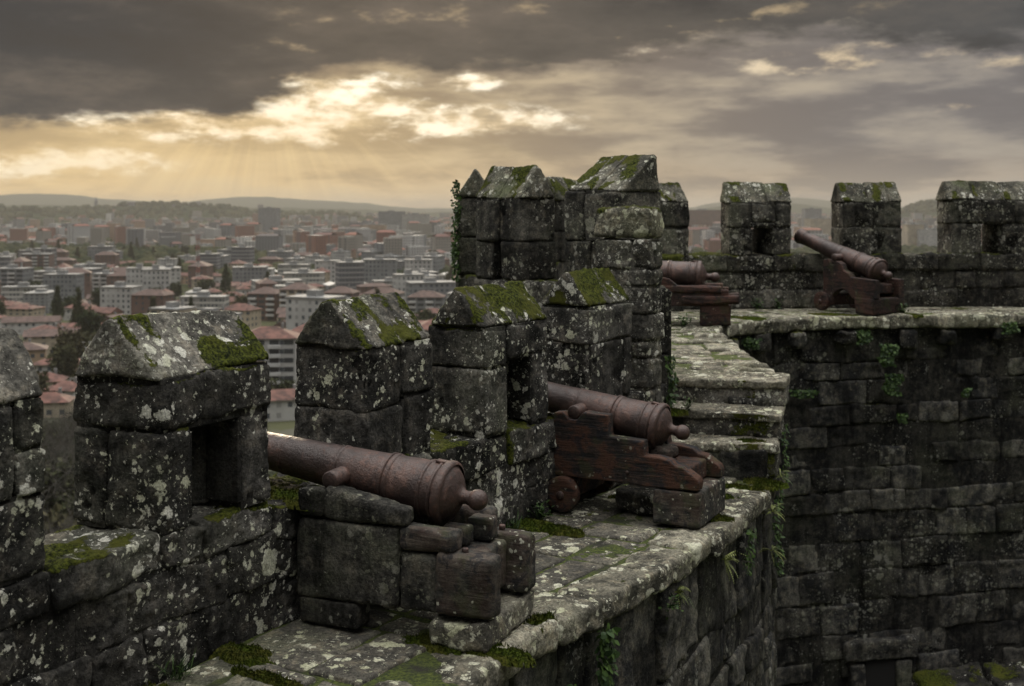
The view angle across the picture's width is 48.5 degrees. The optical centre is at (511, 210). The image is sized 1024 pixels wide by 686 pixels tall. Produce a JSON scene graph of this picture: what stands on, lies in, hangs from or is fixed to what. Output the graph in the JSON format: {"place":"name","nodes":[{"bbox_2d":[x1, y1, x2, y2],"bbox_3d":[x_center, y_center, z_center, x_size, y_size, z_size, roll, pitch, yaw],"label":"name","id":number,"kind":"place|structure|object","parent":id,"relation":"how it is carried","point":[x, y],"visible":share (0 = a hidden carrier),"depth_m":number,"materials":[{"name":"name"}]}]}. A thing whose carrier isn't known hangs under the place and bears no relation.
{"place":"outdoors","nodes":[
{"label":"outdoors","id":0,"kind":"place"},
{"bbox_2d":[0,194,936,510],"bbox_3d":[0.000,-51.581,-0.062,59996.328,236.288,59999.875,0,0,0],"label":"terrain","id":1,"kind":"structure","parent":0,"point":[284,204],"depth_m":9914.16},
{"bbox_2d":[0,262,34,286],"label":"apartment building","id":2,"kind":"structure","parent":1,"relation":"on","point":[12,274],"depth_m":785.07,"materials":[{"name":"concrete"}]},
{"bbox_2d":[3,303,44,316],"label":"apartment building","id":3,"kind":"structure","parent":1,"relation":"on","point":[31,309],"depth_m":619.21,"materials":[{"name":"ceramic"}]},
{"bbox_2d":[1,282,48,301],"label":"apartment building","id":4,"kind":"structure","parent":1,"relation":"on","point":[11,293],"depth_m":727.64,"materials":[{"name":"concrete"}]},
{"bbox_2d":[0,313,62,333],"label":"house","id":5,"kind":"structure","parent":1,"relation":"on","point":[19,324],"depth_m":563.47,"materials":[{"name":"ceramic"}]},
{"bbox_2d":[23,339,48,362],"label":"house","id":6,"kind":"structure","parent":1,"relation":"on","point":[37,351],"depth_m":440.43,"materials":[{"name":"ceramic"}]},
{"bbox_2d":[20,249,54,269],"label":"apartment building","id":7,"kind":"structure","parent":1,"relation":"on","point":[44,260],"depth_m":1039.11,"materials":[{"name":"concrete"}]},
{"bbox_2d":[22,288,60,313],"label":"apartment building","id":8,"kind":"structure","parent":1,"relation":"on","point":[40,297],"depth_m":676.43,"materials":[{"name":"concrete"}]},
{"bbox_2d":[32,245,56,266],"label":"apartment building","id":9,"kind":"structure","parent":1,"relation":"on","point":[47,249],"depth_m":1082.91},
{"bbox_2d":[35,367,56,391],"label":"leafy tree","id":10,"kind":"object","parent":1,"relation":"on","point":[43,379],"visible":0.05,"depth_m":337.77,"materials":[{"name":"green plant"}]},
{"bbox_2d":[34,266,58,284],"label":"apartment building","id":11,"kind":"structure","parent":1,"relation":"on","point":[38,276],"depth_m":864.19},
{"bbox_2d":[22,326,77,354],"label":"house","id":12,"kind":"structure","parent":1,"relation":"on","point":[44,336],"depth_m":478.71,"materials":[{"name":"tile"}]},
{"bbox_2d":[39,368,68,390],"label":"house","id":13,"kind":"structure","parent":1,"relation":"on","point":[55,377],"depth_m":371.67,"materials":[{"name":"tile"}]},
{"bbox_2d":[41,405,67,466],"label":"tree","id":14,"kind":"object","parent":1,"relation":"on","point":[49,430],"visible":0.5,"depth_m":201.98,"materials":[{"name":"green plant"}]},
{"bbox_2d":[33,358,79,380],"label":"house","id":15,"kind":"structure","parent":1,"relation":"on","point":[42,365],"depth_m":402.91,"materials":[{"name":"tile"}]},
{"bbox_2d":[40,387,74,417],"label":"house","id":16,"kind":"structure","parent":1,"relation":"on","point":[54,399],"depth_m":331.80,"materials":[{"name":"ceramic"}]},
{"bbox_2d":[49,285,65,316],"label":"evergreen tree","id":17,"kind":"object","parent":1,"relation":"on","point":[57,305],"visible":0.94,"depth_m":607.94,"materials":[{"name":"green plant"}]},
{"bbox_2d":[41,443,74,503],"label":"tree","id":18,"kind":"object","parent":1,"relation":"on","point":[58,470],"visible":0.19,"depth_m":125.04,"materials":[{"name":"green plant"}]},
{"bbox_2d":[42,458,74,514],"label":"tree","id":19,"kind":"object","parent":1,"relation":"on","point":[50,500],"visible":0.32,"depth_m":126.26,"materials":[{"name":"green plant"}]},
{"bbox_2d":[42,403,76,460],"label":"tree","id":20,"kind":"object","parent":1,"relation":"on","point":[66,428],"visible":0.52,"depth_m":203.60,"materials":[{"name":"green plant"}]},
{"bbox_2d":[44,427,74,462],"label":"tree","id":21,"kind":"object","parent":1,"relation":"on","point":[55,445],"visible":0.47,"depth_m":188.38,"materials":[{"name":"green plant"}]},
{"bbox_2d":[45,439,74,517],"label":"tree","id":22,"kind":"object","parent":1,"relation":"on","point":[59,484],"visible":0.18,"depth_m":98.96,"materials":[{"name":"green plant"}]},
{"bbox_2d":[43,484,76,533],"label":"tree","id":23,"kind":"object","parent":1,"relation":"on","point":[45,522],"visible":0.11,"depth_m":75.57,"materials":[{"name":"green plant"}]},
{"bbox_2d":[43,502,77,534],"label":"tree","id":24,"kind":"object","parent":1,"relation":"on","point":[58,515],"visible":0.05,"depth_m":80.20,"materials":[{"name":"green plant"}]},
{"bbox_2d":[45,377,76,395],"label":"house","id":25,"kind":"structure","parent":1,"relation":"on","point":[68,387],"depth_m":355.00,"materials":[{"name":"tile"}]},
{"bbox_2d":[45,340,79,380],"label":"leafy tree","id":26,"kind":"object","parent":1,"relation":"on","point":[65,361],"visible":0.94,"depth_m":387.48,"materials":[{"name":"green plant"}]},
{"bbox_2d":[42,270,84,300],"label":"apartment building","id":27,"kind":"structure","parent":1,"relation":"on","point":[67,281],"depth_m":766.63,"materials":[{"name":"concrete"}]},
{"bbox_2d":[52,492,76,524],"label":"tree","id":28,"kind":"object","parent":1,"relation":"on","point":[70,505],"visible":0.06,"depth_m":110.20,"materials":[{"name":"green plant"}]},
{"bbox_2d":[55,322,88,358],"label":"leafy tree","id":29,"kind":"object","parent":1,"relation":"on","point":[64,338],"visible":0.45,"depth_m":422.99,"materials":[{"name":"green plant"}]},
{"bbox_2d":[68,287,85,322],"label":"evergreen tree","id":30,"kind":"object","parent":1,"relation":"on","point":[79,307],"visible":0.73,"depth_m":557.08,"materials":[{"name":"green plant"}]},
{"bbox_2d":[64,266,91,297],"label":"apartment building","id":31,"kind":"structure","parent":1,"relation":"on","point":[87,281],"depth_m":807.40,"materials":[{"name":"ceramic"}]},
{"bbox_2d":[72,305,105,333],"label":"leafy tree","id":32,"kind":"object","parent":1,"relation":"on","point":[90,321],"visible":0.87,"depth_m":505.73,"materials":[{"name":"green plant"}]},
{"bbox_2d":[87,243,115,260],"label":"apartment building","id":33,"kind":"structure","parent":1,"relation":"on","point":[97,249],"depth_m":1242.69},
{"bbox_2d":[92,268,113,290],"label":"apartment building","id":34,"kind":"structure","parent":1,"relation":"on","point":[98,279],"depth_m":835.97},
{"bbox_2d":[83,305,122,315],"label":"house","id":35,"kind":"structure","parent":1,"relation":"on","point":[109,310],"depth_m":603.48,"materials":[{"name":"tile"}]},
{"bbox_2d":[95,250,119,266],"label":"apartment building","id":36,"kind":"structure","parent":1,"relation":"on","point":[110,257],"depth_m":1115.67,"materials":[{"name":"ceramic"}]},
{"bbox_2d":[106,271,125,285],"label":"apartment building","id":37,"kind":"structure","parent":1,"relation":"on","point":[112,278],"depth_m":816.28,"materials":[{"name":"ceramic"}]},
{"bbox_2d":[99,281,142,314],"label":"apartment building","id":38,"kind":"structure","parent":1,"relation":"on","point":[117,294],"depth_m":635.36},
{"bbox_2d":[126,263,151,284],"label":"apartment building","id":39,"kind":"structure","parent":1,"relation":"on","point":[133,275],"depth_m":796.48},
{"bbox_2d":[131,287,173,314],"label":"apartment building","id":40,"kind":"structure","parent":1,"relation":"on","point":[140,301],"depth_m":620.99,"materials":[{"name":"ceramic"}]},
{"bbox_2d":[142,264,170,289],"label":"apartment building","id":41,"kind":"structure","parent":1,"relation":"on","point":[155,275],"depth_m":778.29,"materials":[{"name":"concrete"}]},
{"bbox_2d":[159,264,180,283],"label":"apartment building","id":42,"kind":"structure","parent":1,"relation":"on","point":[175,273],"depth_m":867.52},
{"bbox_2d":[149,299,197,312],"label":"apartment building","id":43,"kind":"structure","parent":1,"relation":"on","point":[172,306],"depth_m":531.24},
{"bbox_2d":[166,279,182,299],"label":"leafy tree","id":44,"kind":"object","parent":1,"relation":"on","point":[176,288],"visible":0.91,"depth_m":781.84,"materials":[{"name":"green plant"}]},
{"bbox_2d":[188,261,212,287],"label":"apartment building","id":45,"kind":"structure","parent":1,"relation":"on","point":[206,268],"depth_m":916.63,"materials":[{"name":"ceramic"}]},
{"bbox_2d":[179,291,229,310],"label":"apartment building","id":46,"kind":"structure","parent":1,"relation":"on","point":[203,299],"depth_m":641.62,"materials":[{"name":"concrete"}]},
{"bbox_2d":[196,251,220,268],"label":"apartment building","id":47,"kind":"structure","parent":1,"relation":"on","point":[210,257],"depth_m":1045.34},
{"bbox_2d":[219,263,232,293],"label":"evergreen tree","id":48,"kind":"object","parent":1,"relation":"on","point":[225,281],"visible":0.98,"depth_m":795.98,"materials":[{"name":"green plant"}]},
{"bbox_2d":[219,301,262,329],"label":"apartment building","id":49,"kind":"structure","parent":1,"relation":"on","point":[251,316],"depth_m":562.07,"materials":[{"name":"paint"}]},
{"bbox_2d":[231,244,254,262],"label":"apartment building","id":50,"kind":"structure","parent":1,"relation":"on","point":[243,252],"depth_m":1128.96,"materials":[{"name":"concrete"}]},
{"bbox_2d":[232,263,267,282],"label":"apartment building","id":51,"kind":"structure","parent":1,"relation":"on","point":[246,272],"depth_m":880.51,"materials":[{"name":"concrete"}]},
{"bbox_2d":[247,285,278,320],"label":"apartment building","id":52,"kind":"structure","parent":1,"relation":"on","point":[266,299],"depth_m":630.72,"materials":[{"name":"ceramic"}]},
{"bbox_2d":[255,276,277,289],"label":"apartment building","id":53,"kind":"structure","parent":1,"relation":"on","point":[263,282],"depth_m":726.29,"materials":[{"name":"tile"}]},
{"bbox_2d":[258,207,279,232],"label":"tower block","id":54,"kind":"structure","parent":1,"relation":"on","point":[268,217],"depth_m":2553.54,"materials":[{"name":"concrete"}]},
{"bbox_2d":[251,322,299,383],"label":"apartment building","id":55,"kind":"structure","parent":1,"relation":"on","point":[279,344],"depth_m":378.19,"materials":[{"name":"paint"}]},
{"bbox_2d":[251,275,302,291],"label":"apartment building","id":56,"kind":"structure","parent":1,"relation":"on","point":[278,279],"depth_m":769.48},
{"bbox_2d":[267,249,294,263],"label":"apartment building","id":57,"kind":"structure","parent":1,"relation":"on","point":[280,253],"depth_m":1195.48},
{"bbox_2d":[267,384,296,421],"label":"house","id":58,"kind":"structure","parent":1,"relation":"on","point":[280,408],"depth_m":326.39,"materials":[{"name":"paint"}]},
{"bbox_2d":[277,261,310,275],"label":"apartment building","id":59,"kind":"structure","parent":1,"relation":"on","point":[291,265],"depth_m":1001.94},
{"bbox_2d":[278,280,317,306],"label":"apartment building","id":60,"kind":"structure","parent":1,"relation":"on","point":[296,288],"depth_m":621.91,"materials":[{"name":"tile"}]},
{"bbox_2d":[283,268,324,284],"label":"apartment building","id":61,"kind":"structure","parent":1,"relation":"on","point":[304,274],"depth_m":868.36,"materials":[{"name":"concrete"}]},
{"bbox_2d":[285,289,346,329],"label":"apartment building","id":62,"kind":"structure","parent":1,"relation":"on","point":[301,309],"depth_m":517.96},
{"bbox_2d":[314,257,339,282],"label":"apartment building","id":63,"kind":"structure","parent":1,"relation":"on","point":[327,263],"depth_m":923.02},
{"bbox_2d":[330,249,350,260],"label":"apartment building","id":64,"kind":"structure","parent":1,"relation":"on","point":[340,254],"depth_m":1195.68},
{"bbox_2d":[324,284,359,298],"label":"apartment building","id":65,"kind":"structure","parent":1,"relation":"on","point":[348,292],"depth_m":638.78,"materials":[{"name":"tile"}]},
{"bbox_2d":[335,257,364,289],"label":"apartment building","id":66,"kind":"structure","parent":1,"relation":"on","point":[350,271],"depth_m":811.87,"materials":[{"name":"concrete"}]},
{"bbox_2d":[355,282,391,292],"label":"apartment building","id":67,"kind":"structure","parent":1,"relation":"on","point":[363,288],"depth_m":777.63,"materials":[{"name":"ceramic"}]},
{"bbox_2d":[363,255,396,282],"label":"apartment building","id":68,"kind":"structure","parent":1,"relation":"on","point":[379,267],"depth_m":946.15,"materials":[{"name":"concrete"}]},
{"bbox_2d":[362,285,404,299],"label":"apartment building","id":69,"kind":"structure","parent":1,"relation":"on","point":[384,290],"depth_m":634.65,"materials":[{"name":"tile"}]},
{"bbox_2d":[378,210,405,229],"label":"tower block","id":70,"kind":"structure","parent":1,"relation":"on","point":[391,217],"depth_m":2600.06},
{"bbox_2d":[392,269,424,301],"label":"apartment building","id":71,"kind":"structure","parent":1,"relation":"on","point":[399,280],"depth_m":709.04,"materials":[{"name":"concrete"}]},
{"bbox_2d":[402,213,429,229],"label":"tower block","id":72,"kind":"structure","parent":1,"relation":"on","point":[420,218],"depth_m":2499.48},
{"bbox_2d":[404,256,432,270],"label":"apartment building","id":73,"kind":"structure","parent":1,"relation":"on","point":[417,263],"depth_m":943.40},
{"bbox_2d":[408,288,445,312],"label":"apartment building","id":74,"kind":"structure","parent":1,"relation":"on","point":[421,300],"depth_m":646.91,"materials":[{"name":"ceramic"}]},
{"bbox_2d":[405,277,455,304],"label":"apartment building","id":75,"kind":"structure","parent":1,"relation":"on","point":[444,287],"depth_m":678.95,"materials":[{"name":"concrete"}]},
{"bbox_2d":[422,252,444,271],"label":"apartment building","id":76,"kind":"structure","parent":1,"relation":"on","point":[438,262],"depth_m":1021.08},
{"bbox_2d":[0,199,981,280],"bbox_3d":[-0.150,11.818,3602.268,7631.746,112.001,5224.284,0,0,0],"label":"woodland","id":77,"kind":"object","parent":1,"relation":"on","point":[162,251],"visible":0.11,"depth_m":3857.23,"materials":[{"name":"plant"}]},
{"bbox_2d":[0,201,982,262],"bbox_3d":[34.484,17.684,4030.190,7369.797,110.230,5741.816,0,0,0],"label":"distant city","id":78,"kind":"object","parent":1,"relation":"on","point":[411,241],"visible":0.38,"depth_m":1817.62},
{"bbox_2d":[689,209,720,227],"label":"tower block","id":79,"kind":"structure","parent":1,"relation":"on","point":[707,218],"depth_m":2595.05,"materials":[{"name":"concrete"}]},
{"bbox_2d":[802,208,821,226],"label":"tower block","id":80,"kind":"structure","parent":1,"relation":"on","point":[811,212],"depth_m":2893.81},
{"bbox_2d":[804,217,830,236],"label":"tower block","id":81,"kind":"structure","parent":1,"relation":"on","point":[823,224],"depth_m":2279.09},
{"bbox_2d":[902,222,923,245],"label":"tower block","id":82,"kind":"structure","parent":1,"relation":"on","point":[909,234],"depth_m":1733.44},
{"bbox_2d":[917,228,936,246],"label":"tower block","id":83,"kind":"structure","parent":1,"relation":"on","point":[928,236],"depth_m":1728.62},
{"bbox_2d":[0,0,1023,208],"label":"sky","id":84,"kind":"structure","parent":0,"point":[394,103],"materials":[{"name":"grey"}]},
{"bbox_2d":[137,312,923,685],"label":"moss","id":85,"kind":"object","parent":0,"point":[231,652],"visible":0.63,"depth_m":6.06,"materials":[{"name":"plant"}]},
{"label":"court ground","id":86,"kind":"structure","parent":0,"visible":0},
{"bbox_2d":[0,267,669,685],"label":"parapet wall","id":87,"kind":"structure","parent":86,"relation":"on","point":[178,541],"depth_m":6.09,"materials":[{"name":"stone"}]},
{"bbox_2d":[594,204,664,402],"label":"stone pier","id":88,"kind":"structure","parent":87,"relation":"on","point":[634,265],"depth_m":10.05,"materials":[{"name":"stone"}]},
{"bbox_2d":[664,355,678,406],"bbox_3d":[1.442,1.550,10.306,0.118,0.484,0.222,0,0,24],"label":"ivy","id":89,"kind":"object","parent":87,"relation":"attached to","point":[675,379],"visible":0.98,"depth_m":10.30,"materials":[{"name":"green plant"}]},
{"bbox_2d":[456,154,683,392],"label":"bastion wall","id":90,"kind":"structure","parent":86,"relation":"on","point":[531,227],"depth_m":11.71,"materials":[{"name":"stone"}]},
{"bbox_2d":[450,180,461,281],"bbox_3d":[-0.620,0.233,12.666,0.163,1.150,0.107,0,0,37],"label":"ivy","id":91,"kind":"object","parent":90,"relation":"attached to","point":[454,252],"visible":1,"depth_m":12.65,"materials":[{"name":"green plant"}]},
{"bbox_2d":[374,396,779,685],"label":"retaining wall","id":92,"kind":"structure","parent":86,"relation":"on","point":[720,631],"depth_m":7.63,"materials":[{"name":"stone"}]},
{"bbox_2d":[156,477,747,685],"bbox_3d":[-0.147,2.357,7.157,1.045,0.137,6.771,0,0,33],"label":"walkway","id":93,"kind":"structure","parent":92,"relation":"on","point":[299,644],"depth_m":6.24,"materials":[{"name":"stone"}]},
{"bbox_2d":[155,649,203,684],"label":"grass tuft","id":94,"kind":"object","parent":93,"relation":"on","point":[181,672],"visible":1,"depth_m":5.62,"materials":[{"name":"green plant"}]},
{"bbox_2d":[267,432,535,652],"bbox_3d":[-0.911,1.793,6.571,2.030,1.034,0.678,0,0,23],"label":"cannon","id":95,"kind":"object","parent":93,"relation":"on","point":[386,530],"visible":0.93,"depth_m":6.24,"materials":[{"name":"metal"}]},
{"bbox_2d":[527,499,554,519],"bbox_3d":[0.195,2.278,8.499,0.246,0.224,0.236,0,0,-33],"label":"weed","id":96,"kind":"object","parent":93,"relation":"on","point":[541,510],"visible":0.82,"depth_m":8.49,"materials":[{"name":"green plant"}]},
{"bbox_2d":[547,381,724,528],"bbox_3d":[0.606,1.792,8.940,2.032,1.034,0.780,0,0,29],"label":"cannon","id":97,"kind":"object","parent":93,"relation":"on","point":[605,442],"visible":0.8,"depth_m":8.59,"materials":[{"name":"wood"}]},
{"bbox_2d":[671,368,789,477],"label":"stone steps","id":98,"kind":"structure","parent":93,"relation":"on","point":[715,422],"depth_m":10.34,"materials":[{"name":"stone"}]},
{"bbox_2d":[781,423,790,481],"bbox_3d":[2.394,2.126,9.939,0.073,0.516,0.136,0,0,28],"label":"ivy","id":99,"kind":"object","parent":98,"relation":"attached to","point":[785,461],"visible":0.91,"depth_m":9.94,"materials":[{"name":"green plant"}]},
{"bbox_2d":[594,623,620,685],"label":"ivy","id":100,"kind":"object","parent":92,"relation":"attached to","point":[605,672],"visible":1,"depth_m":6.64,"materials":[{"name":"green plant"}]},
{"bbox_2d":[742,526,756,575],"bbox_3d":[1.825,2.618,8.700,0.080,0.381,0.206,0,0,30],"label":"ivy","id":101,"kind":"object","parent":92,"relation":"attached to","point":[751,536],"visible":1,"depth_m":8.70,"materials":[{"name":"green plant"}]},
{"bbox_2d":[772,490,785,576],"bbox_3d":[2.221,2.696,9.483,0.099,0.739,0.204,0,0,42],"label":"ivy","id":102,"kind":"object","parent":92,"relation":"attached to","point":[778,538],"visible":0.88,"depth_m":9.48,"materials":[{"name":"green plant"}]},
{"bbox_2d":[658,180,1023,309],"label":"parapet wall","id":103,"kind":"structure","parent":86,"relation":"on","point":[959,268],"depth_m":18.72,"materials":[{"name":"stone"}]},
{"bbox_2d":[680,311,1023,685],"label":"courtyard wall","id":104,"kind":"structure","parent":86,"relation":"on","point":[902,547],"depth_m":17.22,"materials":[{"name":"stone"}]},
{"bbox_2d":[741,336,762,349],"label":"hanging plant","id":105,"kind":"object","parent":104,"relation":"hanging from","point":[751,343],"visible":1,"depth_m":16.40,"materials":[{"name":"green plant"}]},
{"bbox_2d":[789,388,818,398],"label":"hanging plant","id":106,"kind":"object","parent":104,"relation":"attached to","point":[803,395],"visible":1,"depth_m":16.75,"materials":[{"name":"green plant"}]},
{"bbox_2d":[671,306,1023,374],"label":"walkway","id":107,"kind":"structure","parent":104,"relation":"on","point":[711,341],"depth_m":13.85,"materials":[{"name":"stone"}]},
{"bbox_2d":[661,260,739,325],"bbox_3d":[1.947,1.114,16.097,2.498,0.971,0.936,0,0,11],"label":"cannon","id":108,"kind":"object","parent":107,"relation":"on","point":[684,283],"visible":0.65,"depth_m":15.64,"materials":[{"name":"metal"}]},
{"bbox_2d":[794,228,903,314],"bbox_3d":[5.262,0.949,18.114,0.858,1.293,1.988,0,0,-30],"label":"cannon","id":109,"kind":"object","parent":107,"relation":"on","point":[870,285],"visible":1,"depth_m":17.62,"materials":[{"name":"metal"}]},
{"bbox_2d":[855,329,872,345],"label":"hanging plant","id":110,"kind":"object","parent":104,"relation":"hanging from","point":[863,337],"visible":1,"depth_m":16.94,"materials":[{"name":"green plant"}]},
{"bbox_2d":[876,343,899,367],"bbox_3d":[5.617,2.166,16.995,0.346,0.372,0.138,0,0,0],"label":"hanging plant","id":111,"kind":"object","parent":104,"relation":"hanging from","point":[887,360],"visible":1,"depth_m":16.97,"materials":[{"name":"green plant"}]},
{"bbox_2d":[881,373,904,396],"bbox_3d":[5.703,2.615,17.021,0.335,0.367,0.121,0,0,0],"label":"hanging plant","id":112,"kind":"object","parent":104,"relation":"hanging from","point":[894,381],"visible":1,"depth_m":17.00,"materials":[{"name":"green plant"}]},
{"bbox_2d":[999,321,1020,334],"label":"hanging plant","id":113,"kind":"object","parent":104,"relation":"hanging from","point":[1011,328],"visible":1,"depth_m":17.40,"materials":[{"name":"green plant"}]},
{"bbox_2d":[910,661,1023,685],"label":"stone ledge","id":114,"kind":"object","parent":86,"relation":"on","point":[996,674],"visible":1,"depth_m":16.65,"materials":[{"name":"stone"}]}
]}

